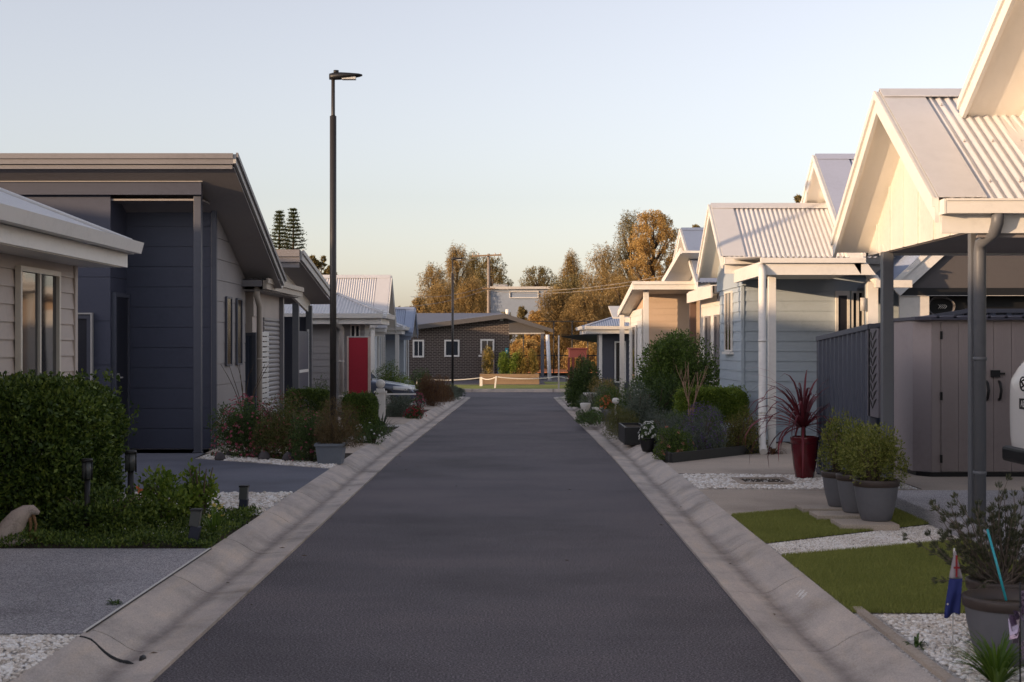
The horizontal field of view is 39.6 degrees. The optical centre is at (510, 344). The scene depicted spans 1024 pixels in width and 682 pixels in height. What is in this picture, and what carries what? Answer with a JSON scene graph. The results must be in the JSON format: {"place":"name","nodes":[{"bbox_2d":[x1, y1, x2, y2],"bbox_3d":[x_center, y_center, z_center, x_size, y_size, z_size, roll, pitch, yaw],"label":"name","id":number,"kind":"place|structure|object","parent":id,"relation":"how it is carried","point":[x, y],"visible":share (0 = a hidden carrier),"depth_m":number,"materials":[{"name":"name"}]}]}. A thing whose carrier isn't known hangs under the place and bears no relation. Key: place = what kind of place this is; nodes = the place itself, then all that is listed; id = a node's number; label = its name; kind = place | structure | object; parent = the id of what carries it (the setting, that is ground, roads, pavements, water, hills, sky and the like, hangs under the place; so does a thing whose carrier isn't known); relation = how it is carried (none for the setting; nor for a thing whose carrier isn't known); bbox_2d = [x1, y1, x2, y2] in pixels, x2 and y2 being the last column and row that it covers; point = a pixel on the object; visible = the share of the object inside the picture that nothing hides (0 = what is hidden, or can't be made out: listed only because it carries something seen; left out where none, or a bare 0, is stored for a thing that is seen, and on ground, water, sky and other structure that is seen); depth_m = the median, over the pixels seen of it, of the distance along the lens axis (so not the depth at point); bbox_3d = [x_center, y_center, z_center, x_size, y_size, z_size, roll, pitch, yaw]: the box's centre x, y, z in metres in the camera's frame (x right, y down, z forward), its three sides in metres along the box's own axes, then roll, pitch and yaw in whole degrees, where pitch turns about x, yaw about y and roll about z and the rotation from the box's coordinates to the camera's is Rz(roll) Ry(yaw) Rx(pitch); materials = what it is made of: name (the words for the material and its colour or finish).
{"place":"outdoors","nodes":[
{"label":"outdoors","id":0,"kind":"place"},
{"bbox_2d":[0,549,205,633],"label":"driveway","id":1,"kind":"structure","parent":0,"point":[57,591],"depth_m":8.83,"materials":[{"name":"grey concrete"}]},
{"bbox_2d":[0,397,428,548],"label":"lot ground","id":2,"kind":"structure","parent":0,"point":[144,546],"depth_m":10.49,"materials":[{"name":"soil"}]},
{"bbox_2d":[0,505,39,546],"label":"statue","id":3,"kind":"object","parent":2,"relation":"on","point":[14,521],"visible":0.66,"depth_m":10.55,"materials":[{"name":"stone"}]},
{"bbox_2d":[0,634,79,681],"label":"gravel bed","id":4,"kind":"object","parent":2,"relation":"on","point":[11,652],"visible":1,"depth_m":7.00,"materials":[{"name":"white gravel"}]},
{"bbox_2d":[0,368,140,523],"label":"hedge","id":5,"kind":"object","parent":2,"relation":"on","point":[65,425],"visible":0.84,"depth_m":11.37,"materials":[{"name":"green plant"}]},
{"bbox_2d":[0,188,143,512],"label":"house","id":6,"kind":"structure","parent":2,"relation":"on","point":[46,252],"depth_m":12.70,"materials":[{"name":"beige wood"}]},
{"bbox_2d":[15,265,60,376],"bbox_3d":[-4.255,-0.157,12.830,0.050,1.045,1.100,0,0,0],"label":"window","id":7,"kind":"structure","parent":6,"relation":"in","point":[37,290],"depth_m":12.81,"materials":[{"name":"clear glass"}]},
{"bbox_2d":[32,481,165,537],"bbox_3d":[-3.182,1.285,11.096,1.027,0.445,0.674,0,0,0],"label":"leafy shrub","id":8,"kind":"object","parent":2,"relation":"on","point":[119,509],"visible":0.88,"depth_m":10.98,"materials":[{"name":"green plant"}]},
{"bbox_2d":[0,503,261,548],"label":"ground cover","id":9,"kind":"object","parent":2,"relation":"on","point":[164,533],"visible":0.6,"depth_m":10.64,"materials":[{"name":"green plant"}]},
{"bbox_2d":[126,463,217,527],"bbox_3d":[-2.786,1.237,11.584,0.753,0.562,0.885,0,0,0],"label":"rose shrub","id":10,"kind":"object","parent":2,"relation":"on","point":[165,491],"visible":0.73,"depth_m":11.43,"materials":[{"name":"green plant"}]},
{"bbox_2d":[178,457,223,524],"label":"leafy shrub","id":11,"kind":"object","parent":2,"relation":"on","point":[191,475],"visible":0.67,"depth_m":11.69,"materials":[{"name":"green plant"}]},
{"bbox_2d":[113,491,292,514],"bbox_3d":[-4.581,1.484,13.275,4.838,0.001,1.850,0,0,0],"label":"gravel bed","id":12,"kind":"object","parent":2,"relation":"on","point":[264,507],"visible":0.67,"depth_m":13.25,"materials":[{"name":"white gravel"}]},
{"bbox_2d":[245,332,255,425],"bbox_3d":[-4.365,0.655,22.892,0.530,1.690,0.077,0,0,0],"label":"steel fence","id":13,"kind":"object","parent":2,"relation":"on","point":[250,350],"visible":0.22,"depth_m":22.87,"materials":[{"name":"grey metal"}]},
{"bbox_2d":[195,454,336,468],"bbox_3d":[-3.144,1.484,18.037,2.954,0.001,0.588,0,0,39],"label":"gravel bed","id":14,"kind":"object","parent":2,"relation":"on","point":[248,462],"visible":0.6,"depth_m":17.91,"materials":[{"name":"white gravel"}]},
{"bbox_2d":[206,393,280,457],"bbox_3d":[-3.475,1.080,18.795,1.048,0.865,1.040,0,0,0],"label":"daisy bush","id":15,"kind":"object","parent":14,"relation":"on","point":[239,421],"visible":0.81,"depth_m":18.59,"materials":[{"name":"green plant"}]},
{"bbox_2d":[314,442,346,463],"bbox_3d":[-2.232,1.353,17.657,0.366,0.255,0.405,0,0,0],"label":"planter trough","id":16,"kind":"object","parent":14,"relation":"on","point":[327,453],"visible":0.93,"depth_m":17.48,"materials":[{"name":"grey concrete"}]},
{"bbox_2d":[312,396,366,448],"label":"fine shrub","id":17,"kind":"object","parent":16,"relation":"in","point":[333,432],"visible":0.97,"depth_m":17.64,"materials":[{"name":"green plant"}]},
{"bbox_2d":[250,389,321,459],"bbox_3d":[-2.921,1.049,18.609,1.023,0.931,1.135,0,0,0],"label":"daisy bush","id":18,"kind":"object","parent":2,"relation":"on","point":[281,431],"visible":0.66,"depth_m":18.40,"materials":[{"name":"green plant"}]},
{"bbox_2d":[245,249,329,411],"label":"house","id":19,"kind":"structure","parent":2,"relation":"on","point":[300,268],"depth_m":29.14,"materials":[{"name":"metal"}]},
{"bbox_2d":[299,329,308,407],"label":"courtyard gate","id":20,"kind":"structure","parent":19,"relation":"attached to","point":[304,358],"depth_m":30.20,"materials":[{"name":"metal"}]},
{"bbox_2d":[285,410,329,461],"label":"daisy bush","id":21,"kind":"object","parent":2,"relation":"on","point":[307,427],"visible":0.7,"depth_m":17.89,"materials":[{"name":"green plant"}]},
{"bbox_2d":[282,385,336,423],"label":"clipped hedge","id":22,"kind":"object","parent":2,"relation":"on","point":[316,395],"visible":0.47,"depth_m":23.28,"materials":[{"name":"green plant"}]},
{"bbox_2d":[329,70,361,440],"bbox_3d":[-2.193,-1.060,18.800,0.460,5.120,0.180,0,0,0],"label":"street lamp","id":23,"kind":"object","parent":2,"relation":"on","point":[335,75],"visible":0.85,"depth_m":18.76,"materials":[{"name":"black metal"}]},
{"bbox_2d":[347,336,370,411],"bbox_3d":[-3.620,0.735,33.900,0.560,1.850,0.080,0,0,0],"label":"front door","id":24,"kind":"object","parent":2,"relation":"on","point":[358,364],"visible":0.73,"depth_m":33.88,"materials":[{"name":"red wood"}]},
{"bbox_2d":[338,390,381,431],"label":"clipped hedge","id":25,"kind":"object","parent":2,"relation":"on","point":[368,401],"visible":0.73,"depth_m":21.80,"materials":[{"name":"green plant"}]},
{"bbox_2d":[416,373,446,405],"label":"bronze grass","id":26,"kind":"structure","parent":2,"relation":"on","point":[432,391],"depth_m":39.30,"materials":[{"name":"brown plant"}]},
{"bbox_2d":[119,449,328,491],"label":"driveway","id":27,"kind":"structure","parent":0,"point":[232,476],"depth_m":16.53,"materials":[{"name":"grey concrete"}]},
{"bbox_2d":[0,153,286,452],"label":"house","id":28,"kind":"structure","parent":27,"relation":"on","point":[161,325],"depth_m":20.20,"materials":[{"name":"grey wood"}]},
{"bbox_2d":[117,297,127,448],"bbox_3d":[-5.406,0.405,19.810,0.097,2.110,0.620,0,0,0],"label":"door","id":29,"kind":"structure","parent":28,"relation":"in","point":[122,303],"depth_m":19.90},
{"bbox_2d":[225,296,232,365],"bbox_3d":[-4.165,-0.190,21.020,0.030,1.020,0.400,0,0,0],"label":"window","id":30,"kind":"structure","parent":28,"relation":"in","point":[228,300],"depth_m":20.97,"materials":[{"name":"grey glass"}]},
{"bbox_2d":[122,439,368,452],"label":"path","id":31,"kind":"structure","parent":0,"point":[351,450],"depth_m":20.21,"materials":[{"name":"concrete"}]},
{"bbox_2d":[241,278,303,427],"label":"garage","id":32,"kind":"structure","parent":0,"point":[264,305],"depth_m":24.34,"materials":[{"name":"grey paint"}]},
{"bbox_2d":[263,317,279,427],"bbox_3d":[-4.157,0.530,24.725,0.025,1.995,1.550,0,0,0],"label":"roller door","id":33,"kind":"structure","parent":32,"relation":"in","point":[273,341],"depth_m":24.87,"materials":[{"name":"white metal"}]},
{"bbox_2d":[284,292,394,411],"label":"house","id":34,"kind":"structure","parent":0,"point":[354,317],"depth_m":34.96,"materials":[{"name":"white wood"}]},
{"bbox_2d":[323,275,409,378],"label":"house","id":35,"kind":"structure","parent":0,"point":[376,291],"depth_m":46.96,"materials":[{"name":"white metal"}]},
{"bbox_2d":[385,307,418,382],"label":"house","id":36,"kind":"structure","parent":0,"point":[406,316],"depth_m":51.33,"materials":[{"name":"grey metal"}]},
{"bbox_2d":[153,396,800,681],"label":"road","id":37,"kind":"structure","parent":0,"point":[464,541],"depth_m":9.39,"materials":[{"name":"grey asphalt"}]},
{"bbox_2d":[409,309,552,379],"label":"community building","id":38,"kind":"structure","parent":0,"point":[475,334],"depth_m":78.00,"materials":[{"name":"brick"}]},
{"bbox_2d":[0,0,997,306],"label":"sky","id":39,"kind":"structure","parent":0,"point":[523,131],"materials":[{"name":"blue"}]},
{"bbox_2d":[512,368,567,374],"bbox_3d":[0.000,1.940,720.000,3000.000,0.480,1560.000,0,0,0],"label":"ground","id":40,"kind":"structure","parent":0,"point":[554,373],"depth_m":105.68,"materials":[{"name":"grey concrete"}]},
{"bbox_2d":[10,397,469,681],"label":"kerb","id":41,"kind":"structure","parent":40,"relation":"on","point":[172,619],"depth_m":9.16,"materials":[{"name":"concrete"}]},
{"bbox_2d":[426,275,463,312],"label":"casuarina tree","id":42,"kind":"object","parent":40,"relation":"on","point":[440,291],"visible":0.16,"depth_m":124.47,"materials":[{"name":"brown plant"}]},
{"bbox_2d":[444,243,474,311],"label":"casuarina tree","id":43,"kind":"object","parent":40,"relation":"on","point":[457,264],"visible":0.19,"depth_m":134.67,"materials":[{"name":"brown plant"}]},
{"bbox_2d":[450,274,490,312],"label":"casuarina tree","id":44,"kind":"object","parent":40,"relation":"on","point":[464,302],"visible":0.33,"depth_m":121.49,"materials":[{"name":"brown plant"}]},
{"bbox_2d":[472,256,513,312],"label":"casuarina tree","id":45,"kind":"object","parent":40,"relation":"on","point":[496,272],"visible":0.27,"depth_m":139.66,"materials":[{"name":"brown plant"}]},
{"bbox_2d":[490,284,553,342],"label":"warehouse","id":46,"kind":"structure","parent":40,"relation":"on","point":[502,300],"depth_m":122.00,"materials":[{"name":"grey metal"}]},
{"bbox_2d":[534,283,573,368],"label":"casuarina tree","id":47,"kind":"object","parent":40,"relation":"on","point":[550,301],"visible":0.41,"depth_m":111.37,"materials":[{"name":"brown plant"}]},
{"bbox_2d":[555,286,609,356],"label":"casuarina tree","id":48,"kind":"object","parent":40,"relation":"on","point":[578,304],"visible":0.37,"depth_m":109.50,"materials":[{"name":"brown plant"}]},
{"bbox_2d":[575,240,628,312],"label":"casuarina tree","id":49,"kind":"object","parent":40,"relation":"on","point":[610,260],"visible":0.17,"depth_m":127.56,"materials":[{"name":"brown plant"}]},
{"bbox_2d":[579,261,628,342],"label":"golden tree","id":50,"kind":"object","parent":40,"relation":"on","point":[605,281],"visible":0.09,"depth_m":117.53,"materials":[{"name":"brown plant"}]},
{"bbox_2d":[611,209,647,279],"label":"casuarina tree","id":51,"kind":"object","parent":40,"relation":"on","point":[623,242],"visible":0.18,"depth_m":129.76,"materials":[{"name":"brown plant"}]},
{"bbox_2d":[619,209,678,292],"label":"golden tree","id":52,"kind":"object","parent":40,"relation":"on","point":[644,247],"visible":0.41,"depth_m":117.39,"materials":[{"name":"brown plant"}]},
{"bbox_2d":[554,396,937,681],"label":"kerb","id":53,"kind":"structure","parent":40,"relation":"on","point":[816,633],"depth_m":8.98,"materials":[{"name":"concrete"}]},
{"bbox_2d":[575,306,628,396],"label":"house","id":54,"kind":"structure","parent":0,"point":[606,331],"depth_m":47.94,"materials":[{"name":"white paint"}]},
{"bbox_2d":[618,227,719,399],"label":"house","id":55,"kind":"structure","parent":0,"point":[679,296],"depth_m":35.14,"materials":[{"name":"beige wood"}]},
{"bbox_2d":[666,442,820,474],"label":"driveway","id":56,"kind":"structure","parent":0,"point":[757,464],"depth_m":17.49,"materials":[{"name":"concrete"}]},
{"bbox_2d":[626,398,964,613],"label":"lot ground","id":57,"kind":"structure","parent":0,"point":[823,536],"depth_m":11.21,"materials":[{"name":"soil"}]},
{"bbox_2d":[564,353,602,407],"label":"ivy shrub","id":58,"kind":"object","parent":57,"relation":"on","point":[580,377],"visible":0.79,"depth_m":39.20,"materials":[{"name":"green plant"}]},
{"bbox_2d":[602,404,641,439],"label":"trailing shrub","id":59,"kind":"object","parent":57,"relation":"on","point":[616,418],"visible":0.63,"depth_m":23.17,"materials":[{"name":"green plant"}]},
{"bbox_2d":[619,378,658,426],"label":"olive shrub","id":60,"kind":"object","parent":57,"relation":"on","point":[642,410],"visible":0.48,"depth_m":24.05,"materials":[{"name":"green plant"}]},
{"bbox_2d":[617,369,682,430],"bbox_3d":[2.511,0.995,24.822,1.298,1.156,1.238,0,0,0],"label":"shrub","id":61,"kind":"object","parent":57,"relation":"on","point":[663,402],"visible":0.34,"depth_m":24.73,"materials":[{"name":"green plant"}]},
{"bbox_2d":[629,328,719,426],"bbox_3d":[3.038,0.643,25.750,1.827,1.906,1.607,0,0,30],"label":"shrub","id":62,"kind":"object","parent":57,"relation":"on","point":[669,355],"visible":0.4,"depth_m":25.55,"materials":[{"name":"green plant"}]},
{"bbox_2d":[652,423,696,459],"bbox_3d":[2.103,1.257,18.389,0.584,0.492,0.614,0,0,0],"label":"box ball","id":63,"kind":"object","parent":57,"relation":"on","point":[674,443],"visible":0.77,"depth_m":18.32,"materials":[{"name":"green plant"}]},
{"bbox_2d":[678,402,729,450],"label":"lavender","id":64,"kind":"object","parent":57,"relation":"on","point":[698,431],"visible":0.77,"depth_m":18.94,"materials":[{"name":"grey plant"}]},
{"bbox_2d":[653,444,758,462],"bbox_3d":[2.658,1.430,19.169,1.435,0.140,2.863,0,0,0],"label":"garden bed edging","id":65,"kind":"object","parent":57,"relation":"on","point":[670,457],"visible":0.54,"depth_m":18.39,"materials":[{"name":"grey concrete"}]},
{"bbox_2d":[670,383,752,423],"bbox_3d":[3.054,0.904,21.590,1.200,0.614,0.891,0,0,0],"label":"clipped hedge","id":66,"kind":"object","parent":57,"relation":"on","point":[729,400],"visible":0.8,"depth_m":21.29,"materials":[{"name":"green plant"}]},
{"bbox_2d":[713,405,767,453],"bbox_3d":[3.123,1.164,19.351,0.778,0.677,0.717,0,0,0],"label":"box ball","id":67,"kind":"object","parent":57,"relation":"on","point":[735,432],"visible":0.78,"depth_m":19.25,"materials":[{"name":"green plant"}]},
{"bbox_2d":[680,473,917,488],"bbox_3d":[3.051,1.484,15.405,2.279,0.001,1.790,0,0,0],"label":"gravel bed","id":68,"kind":"object","parent":57,"relation":"on","point":[725,478],"visible":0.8,"depth_m":15.09,"materials":[{"name":"white gravel"}]},
{"bbox_2d":[790,435,818,478],"bbox_3d":[3.255,1.250,15.750,0.316,0.460,0.316,0,0,0],"label":"plant pot","id":69,"kind":"object","parent":68,"relation":"on","point":[810,453],"visible":0.94,"depth_m":15.64,"materials":[{"name":"red ceramic"}]},
{"bbox_2d":[726,367,831,473],"bbox_3d":[3.221,0.860,15.772,1.558,1.212,1.591,0,0,0],"label":"cordyline","id":70,"kind":"object","parent":69,"relation":"in","point":[802,420],"visible":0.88,"depth_m":15.66,"materials":[{"name":"brown plant"}]},
{"bbox_2d":[731,507,928,542],"bbox_3d":[2.697,1.480,11.787,1.606,0.001,2.425,0,0,0],"label":"lawn strip","id":71,"kind":"object","parent":57,"relation":"on","point":[812,537],"visible":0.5,"depth_m":11.24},
{"bbox_2d":[795,504,842,512],"bbox_3d":[2.750,1.460,12.580,0.400,0.050,0.340,0,0,0],"label":"paver","id":72,"kind":"object","parent":71,"relation":"on","point":[812,507],"visible":0.44,"depth_m":12.49,"materials":[{"name":"concrete"}]},
{"bbox_2d":[821,470,854,506],"bbox_3d":[2.923,1.280,12.600,0.337,0.310,0.337,0,0,0],"label":"plant pot","id":73,"kind":"object","parent":72,"relation":"on","point":[830,484],"visible":0.47,"depth_m":12.51,"materials":[{"name":"ceramic"}]},
{"bbox_2d":[817,407,854,472],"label":"potted shrub","id":74,"kind":"object","parent":73,"relation":"on","point":[827,437],"visible":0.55,"depth_m":12.57,"materials":[{"name":"green plant"}]},
{"bbox_2d":[809,511,860,519],"bbox_3d":[2.770,1.460,12.080,0.400,0.050,0.340,0,0,0],"label":"paver","id":75,"kind":"object","parent":71,"relation":"on","point":[820,515],"visible":0.53,"depth_m":11.98,"materials":[{"name":"concrete"}]},
{"bbox_2d":[836,472,863,513],"bbox_3d":[2.948,1.270,12.150,0.337,0.330,0.337,0,0,0],"label":"plant pot","id":76,"kind":"object","parent":75,"relation":"on","point":[846,491],"visible":0.49,"depth_m":12.05,"materials":[{"name":"ceramic"}]},
{"bbox_2d":[831,519,899,530],"bbox_3d":[2.860,1.460,11.500,0.460,0.050,0.400,0,0,0],"label":"paver","id":77,"kind":"object","parent":71,"relation":"on","point":[858,524],"visible":0.74,"depth_m":11.32,"materials":[{"name":"concrete"}]},
{"bbox_2d":[852,477,899,521],"bbox_3d":[2.980,1.268,11.600,0.377,0.335,0.377,0,0,0],"label":"plant pot","id":78,"kind":"object","parent":77,"relation":"on","point":[875,501],"visible":0.96,"depth_m":11.47,"materials":[{"name":"ceramic"}]},
{"bbox_2d":[834,420,911,488],"bbox_3d":[2.955,0.901,11.617,0.603,0.564,0.574,0,0,0],"label":"potted shrub","id":79,"kind":"object","parent":78,"relation":"on","point":[879,449],"visible":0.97,"depth_m":11.52,"materials":[{"name":"green plant"}]},
{"bbox_2d":[696,154,1023,454],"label":"house","id":80,"kind":"structure","parent":57,"relation":"on","point":[790,288],"depth_m":21.94,"materials":[{"name":"white wood"}]},
{"bbox_2d":[724,291,732,351],"bbox_3d":[3.550,-0.370,23.200,0.030,0.980,0.700,0,0,0],"label":"window","id":81,"kind":"structure","parent":80,"relation":"in","point":[728,296],"depth_m":23.17,"materials":[{"name":"white metal"}]},
{"bbox_2d":[767,525,958,555],"bbox_3d":[2.746,1.484,10.719,2.293,0.001,0.761,0,0,-36],"label":"pebble strip","id":82,"kind":"object","parent":57,"relation":"on","point":[850,540],"visible":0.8,"depth_m":10.70,"materials":[{"name":"white gravel"}]},
{"bbox_2d":[769,525,957,555],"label":"pebbles","id":83,"kind":"object","parent":82,"relation":"on","point":[883,535],"visible":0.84,"depth_m":10.73,"materials":[{"name":"white gravel"}]},
{"bbox_2d":[782,547,963,612],"bbox_3d":[2.666,1.480,9.275,1.569,0.001,2.950,0,0,0],"label":"lawn strip","id":84,"kind":"object","parent":57,"relation":"on","point":[853,592],"visible":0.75,"depth_m":8.48,"materials":[{"name":"green plant"}]},
{"bbox_2d":[782,537,1018,613],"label":"artificial grass","id":85,"kind":"structure","parent":84,"relation":"on","point":[869,570],"depth_m":9.03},
{"bbox_2d":[853,606,953,681],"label":"garden edging","id":86,"kind":"object","parent":57,"relation":"on","point":[929,664],"visible":0.79,"depth_m":6.91,"materials":[{"name":"concrete"}]},
{"bbox_2d":[854,614,1015,681],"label":"gravel bed","id":87,"kind":"object","parent":57,"relation":"on","point":[898,632],"visible":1,"depth_m":6.98,"materials":[{"name":"white gravel"}]},
{"bbox_2d":[878,613,1023,681],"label":"pebbles","id":88,"kind":"object","parent":87,"relation":"on","point":[938,635],"visible":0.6,"depth_m":7.17,"materials":[{"name":"white gravel"}]},
{"bbox_2d":[944,548,962,653],"bbox_3d":[2.099,1.226,6.749,0.089,0.513,0.048,0,0,0],"label":"flag","id":89,"kind":"object","parent":88,"relation":"on","point":[953,601],"visible":1,"depth_m":6.74,"materials":[{"name":"blue fabric"}]},
{"bbox_2d":[942,627,1023,681],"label":"grass tuft","id":90,"kind":"object","parent":88,"relation":"on","point":[994,668],"visible":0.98,"depth_m":6.18,"materials":[{"name":"green plant"}]},
{"bbox_2d":[961,588,1023,666],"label":"plant pot","id":91,"kind":"object","parent":88,"relation":"on","point":[988,611],"visible":0.73,"depth_m":6.51,"materials":[{"name":"ceramic"}]},
{"bbox_2d":[965,575,1023,589],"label":"plant pot","id":92,"kind":"object","parent":88,"relation":"on","point":[971,584],"visible":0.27,"depth_m":7.05,"materials":[{"name":"ceramic"}]},
{"bbox_2d":[901,472,1023,588],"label":"dry shrub","id":93,"kind":"object","parent":92,"relation":"in","point":[986,571],"visible":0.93,"depth_m":7.10,"materials":[{"name":"green plant"}]},
{"bbox_2d":[1008,582,1023,681],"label":"garden pinwheel","id":94,"kind":"object","parent":87,"relation":"on","point":[1014,621],"visible":1,"depth_m":6.10,"materials":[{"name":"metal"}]},
{"bbox_2d":[895,490,1023,559],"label":"carport slab","id":95,"kind":"structure","parent":57,"relation":"on","point":[915,502],"depth_m":12.26,"materials":[{"name":"grey concrete"}]},
{"bbox_2d":[1002,361,1023,464],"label":"parked car","id":96,"kind":"object","parent":95,"relation":"on","point":[1014,453],"visible":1,"depth_m":12.73,"materials":[{"name":"white metal"}]},
{"bbox_2d":[698,465,1023,514],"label":"driveway","id":97,"kind":"structure","parent":0,"point":[731,501],"depth_m":14.10,"materials":[{"name":"concrete"}]},
{"bbox_2d":[816,324,875,473],"bbox_3d":[3.511,0.640,15.025,0.077,1.680,2.410,0,0,0],"label":"steel fence","id":98,"kind":"object","parent":97,"relation":"on","point":[842,362],"visible":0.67,"depth_m":14.94,"materials":[{"name":"grey metal"}]},
{"bbox_2d":[831,0,1023,523],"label":"house","id":99,"kind":"structure","parent":0,"point":[936,171],"depth_m":11.61,"materials":[{"name":"white paint"}]},
{"bbox_2d":[867,328,879,417],"bbox_3d":[3.497,0.275,13.710,0.026,0.850,0.420,0,0,0],"label":"garden screen","id":100,"kind":"object","parent":99,"relation":"attached to","point":[873,367],"visible":1,"depth_m":13.66,"materials":[{"name":"black metal"}]},
{"bbox_2d":[894,315,1023,476],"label":"garden shed","id":101,"kind":"structure","parent":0,"point":[931,388],"depth_m":15.88,"materials":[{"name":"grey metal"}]},
{"bbox_2d":[940,322,992,470],"bbox_3d":[5.091,0.585,15.882,0.596,1.670,0.034,0,0,0],"label":"door","id":102,"kind":"structure","parent":101,"relation":"in","point":[953,335],"depth_m":15.88,"materials":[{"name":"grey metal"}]},
{"bbox_2d":[993,322,1023,470],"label":"door","id":103,"kind":"structure","parent":101,"relation":"in","point":[1008,337],"depth_m":15.88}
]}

